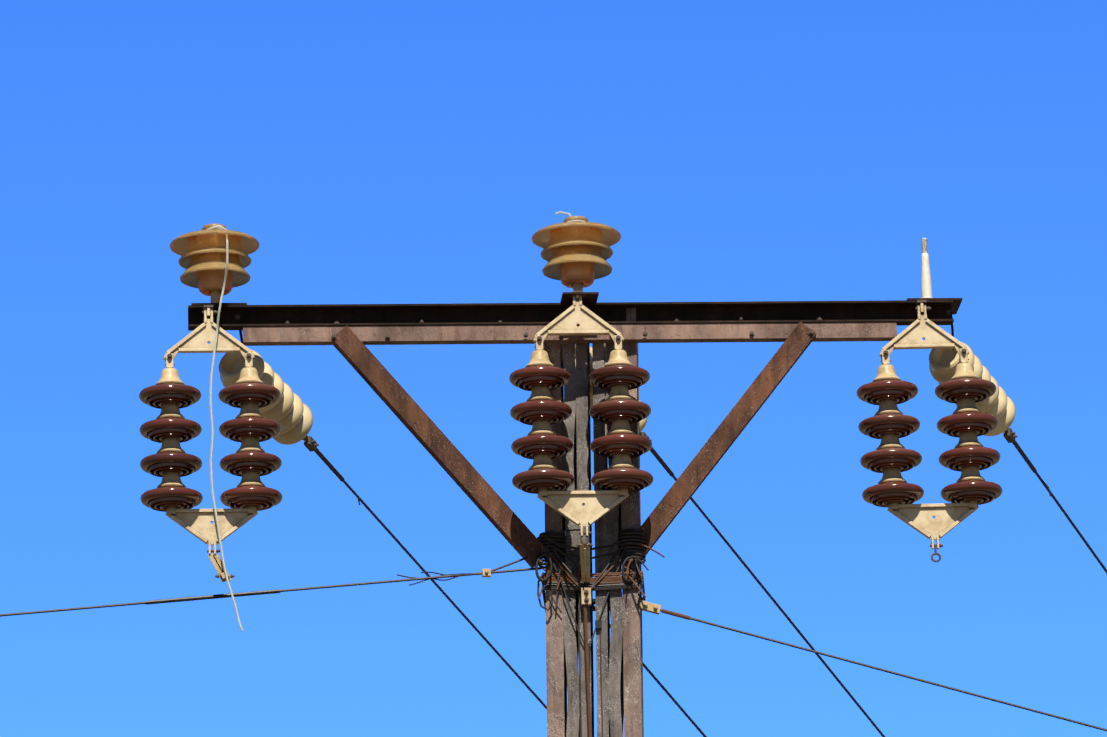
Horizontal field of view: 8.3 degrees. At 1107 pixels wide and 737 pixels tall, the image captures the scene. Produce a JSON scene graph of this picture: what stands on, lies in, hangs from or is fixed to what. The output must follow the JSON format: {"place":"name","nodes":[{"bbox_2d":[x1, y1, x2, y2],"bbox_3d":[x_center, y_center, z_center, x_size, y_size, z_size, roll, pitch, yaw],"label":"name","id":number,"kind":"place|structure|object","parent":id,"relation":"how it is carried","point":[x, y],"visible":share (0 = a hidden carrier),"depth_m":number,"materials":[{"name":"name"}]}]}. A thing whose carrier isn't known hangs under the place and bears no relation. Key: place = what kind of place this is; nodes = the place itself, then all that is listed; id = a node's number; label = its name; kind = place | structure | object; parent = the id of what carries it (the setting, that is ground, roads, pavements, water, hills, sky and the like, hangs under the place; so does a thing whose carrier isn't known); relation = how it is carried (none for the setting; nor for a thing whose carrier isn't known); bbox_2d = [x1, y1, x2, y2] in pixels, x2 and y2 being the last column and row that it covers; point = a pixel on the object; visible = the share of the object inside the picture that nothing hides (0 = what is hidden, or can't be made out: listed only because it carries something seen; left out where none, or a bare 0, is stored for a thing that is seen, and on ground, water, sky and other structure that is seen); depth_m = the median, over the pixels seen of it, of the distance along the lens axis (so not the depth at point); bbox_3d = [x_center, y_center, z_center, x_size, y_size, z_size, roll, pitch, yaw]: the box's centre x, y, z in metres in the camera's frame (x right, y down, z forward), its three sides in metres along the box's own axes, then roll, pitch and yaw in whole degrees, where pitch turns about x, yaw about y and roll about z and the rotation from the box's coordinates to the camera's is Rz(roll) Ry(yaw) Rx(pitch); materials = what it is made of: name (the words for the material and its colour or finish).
{"place":"outdoors","nodes":[
{"label":"outdoors","id":0,"kind":"place"},
{"bbox_2d":[239,323,243,358],"bbox_3d":[-1.292,-0.111,31.808,0.012,0.164,0.232,-3,-16,4],"label":"line post bracket","id":1,"kind":"object","parent":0,"point":[241,336],"visible":0.29,"depth_m":31.76,"materials":[{"name":"black metal"}]},
{"bbox_2d":[0,0,1106,736],"label":"sky","id":2,"kind":"structure","parent":0,"point":[371,151],"materials":[{"name":"blue"}]},
{"bbox_2d":[188,300,953,330],"bbox_3d":[0.076,-0.221,31.799,3.179,0.090,0.064,0,-16,-4],"label":"crossarm","id":3,"kind":"object","parent":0,"point":[901,312],"visible":0.69,"depth_m":31.80,"materials":[{"name":"black metal"}]},
{"bbox_2d":[243,322,896,345],"bbox_3d":[0.071,-0.143,31.778,2.714,0.066,0.056,0,-16,-4],"label":"crossarm","id":4,"kind":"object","parent":3,"relation":"attached to","point":[514,334],"depth_m":31.75,"materials":[{"name":"brown wood"}]},
{"bbox_2d":[332,322,815,567],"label":"diagonal braces","id":5,"kind":"object","parent":4,"relation":"attached to","point":[436,443],"visible":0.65,"depth_m":31.63,"materials":[{"name":"brown wood"}]},
{"bbox_2d":[573,283,582,291],"bbox_3d":[0.099,-0.411,31.855,0.060,0.250,0.060,0,-16,-4],"label":"insulator pin","id":6,"kind":"object","parent":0,"point":[577,286],"visible":0.23,"depth_m":31.82,"materials":[{"name":"grey metal"}]},
{"bbox_2d":[951,316,953,350],"bbox_3d":[1.667,-0.139,32.031,0.011,0.153,0.230,-3,-16,4],"label":"line post bracket","id":7,"kind":"object","parent":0,"point":[952,331],"visible":0.36,"depth_m":31.98,"materials":[{"name":"black metal"}]},
{"label":"ground","id":8,"kind":"structure","parent":0,"visible":0},
{"bbox_2d":[543,308,643,736],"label":"pole corner angles","id":9,"kind":"object","parent":8,"relation":"on","point":[556,679],"visible":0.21,"depth_m":31.48,"materials":[{"name":"weathered metal"}]},
{"bbox_2d":[0,528,1106,736],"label":"guy wires","id":10,"kind":"object","parent":9,"relation":"attached to","point":[555,542],"visible":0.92,"depth_m":31.50,"materials":[{"name":"black metal"}]},
{"bbox_2d":[191,292,961,565],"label":"bolts","id":11,"kind":"object","parent":9,"relation":"attached to","point":[589,297],"visible":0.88,"depth_m":31.73,"materials":[{"name":"black metal"}]},
{"bbox_2d":[139,305,281,553],"bbox_3d":[-1.409,0.250,31.497,0.582,1.059,0.256,0,-16,-4],"label":"insulator string","id":12,"kind":"object","parent":11,"relation":"attached to","point":[171,428],"visible":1,"depth_m":31.42,"materials":[{"name":"brown ceramic"}]},
{"bbox_2d":[210,291,219,302],"bbox_3d":[-1.400,-0.376,31.736,0.060,0.250,0.060,0,-16,-4],"label":"insulator pin","id":13,"kind":"object","parent":11,"relation":"on","point":[215,296],"visible":0.17,"depth_m":31.70,"materials":[{"name":"grey metal"}]},
{"bbox_2d":[170,223,259,295],"bbox_3d":[-1.402,-0.453,31.758,0.372,0.290,0.372,0,-16,-4],"label":"glass insulator","id":14,"kind":"object","parent":13,"relation":"attached to","point":[202,259],"visible":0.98,"depth_m":31.68,"materials":[{"name":"tan glass glass"},{"name":"steel"}]},
{"bbox_2d":[206,225,242,630],"bbox_3d":[-1.358,0.239,31.488,0.121,1.740,0.248,6,-18,-25],"label":"loose wire","id":15,"kind":"object","parent":14,"relation":"hanging from","point":[218,563],"visible":0.81,"depth_m":31.40,"materials":[{"name":"metal"}]},
{"bbox_2d":[219,349,312,444],"bbox_3d":[-1.188,0.124,32.033,0.200,0.321,0.633,-9,-18,25],"label":"insulator","id":16,"kind":"object","parent":11,"relation":"attached to","point":[289,411],"visible":0.54,"depth_m":31.98,"materials":[{"name":"beige ceramic"}]},
{"bbox_2d":[532,216,620,287],"bbox_3d":[0.097,-0.488,31.877,0.372,0.290,0.372,0,-16,-4],"label":"glass insulator","id":17,"kind":"object","parent":11,"relation":"on","point":[572,252],"visible":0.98,"depth_m":31.80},
{"bbox_2d":[555,211,585,221],"bbox_3d":[0.084,-0.625,31.905,0.101,0.054,0.127,-15,-20,38],"label":"tie wire","id":18,"kind":"object","parent":17,"relation":"on","point":[556,213],"visible":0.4,"depth_m":31.89,"materials":[{"name":"grey metal"}]},
{"bbox_2d":[509,291,652,535],"bbox_3d":[0.112,0.184,31.553,0.582,1.046,0.256,0,-16,-4],"label":"insulator string","id":19,"kind":"object","parent":11,"relation":"attached to","point":[619,410],"visible":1,"depth_m":31.48,"materials":[{"name":"brown ceramic"}]},
{"bbox_2d":[577,534,592,736],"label":"earth rope clamp","id":20,"kind":"object","parent":19,"relation":"hanging from","point":[585,575],"visible":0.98,"depth_m":31.42,"materials":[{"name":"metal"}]},
{"bbox_2d":[575,347,647,434],"bbox_3d":[0.221,0.109,32.494,0.200,0.321,0.633,-9,-18,25],"label":"insulator","id":21,"kind":"object","parent":11,"relation":"attached to","point":[642,423],"visible":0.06,"depth_m":32.32,"materials":[{"name":"beige ceramic"}]},
{"bbox_2d":[921,238,931,297],"bbox_3d":[1.551,-0.412,31.960,0.060,0.270,0.060,0,-16,-4],"label":"insulator pin","id":22,"kind":"object","parent":11,"relation":"on","point":[926,288],"visible":0.96,"depth_m":31.94,"materials":[{"name":"ceramic"}]},
{"bbox_2d":[857,300,1001,561],"bbox_3d":[1.552,0.259,31.709,0.588,1.123,0.256,0,-16,-4],"label":"insulator string","id":23,"kind":"object","parent":11,"relation":"attached to","point":[967,422],"visible":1,"depth_m":31.64,"materials":[{"name":"brown ceramic"}]},
{"bbox_2d":[929,342,1015,435],"bbox_3d":[1.771,0.090,32.258,0.199,0.321,0.633,-9,-18,25],"label":"insulator","id":24,"kind":"object","parent":11,"relation":"attached to","point":[999,405],"visible":0.54,"depth_m":32.16,"materials":[{"name":"beige ceramic"}]},
{"bbox_2d":[562,343,642,736],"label":"utility pole","id":25,"kind":"object","parent":8,"relation":"on","point":[576,459],"visible":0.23,"depth_m":31.58,"materials":[{"name":"wood"}]},
{"bbox_2d":[304,428,1106,736],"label":"conductors","id":26,"kind":"object","parent":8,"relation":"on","point":[311,444],"visible":0.79,"depth_m":33.22,"materials":[{"name":"metal"}]}
]}

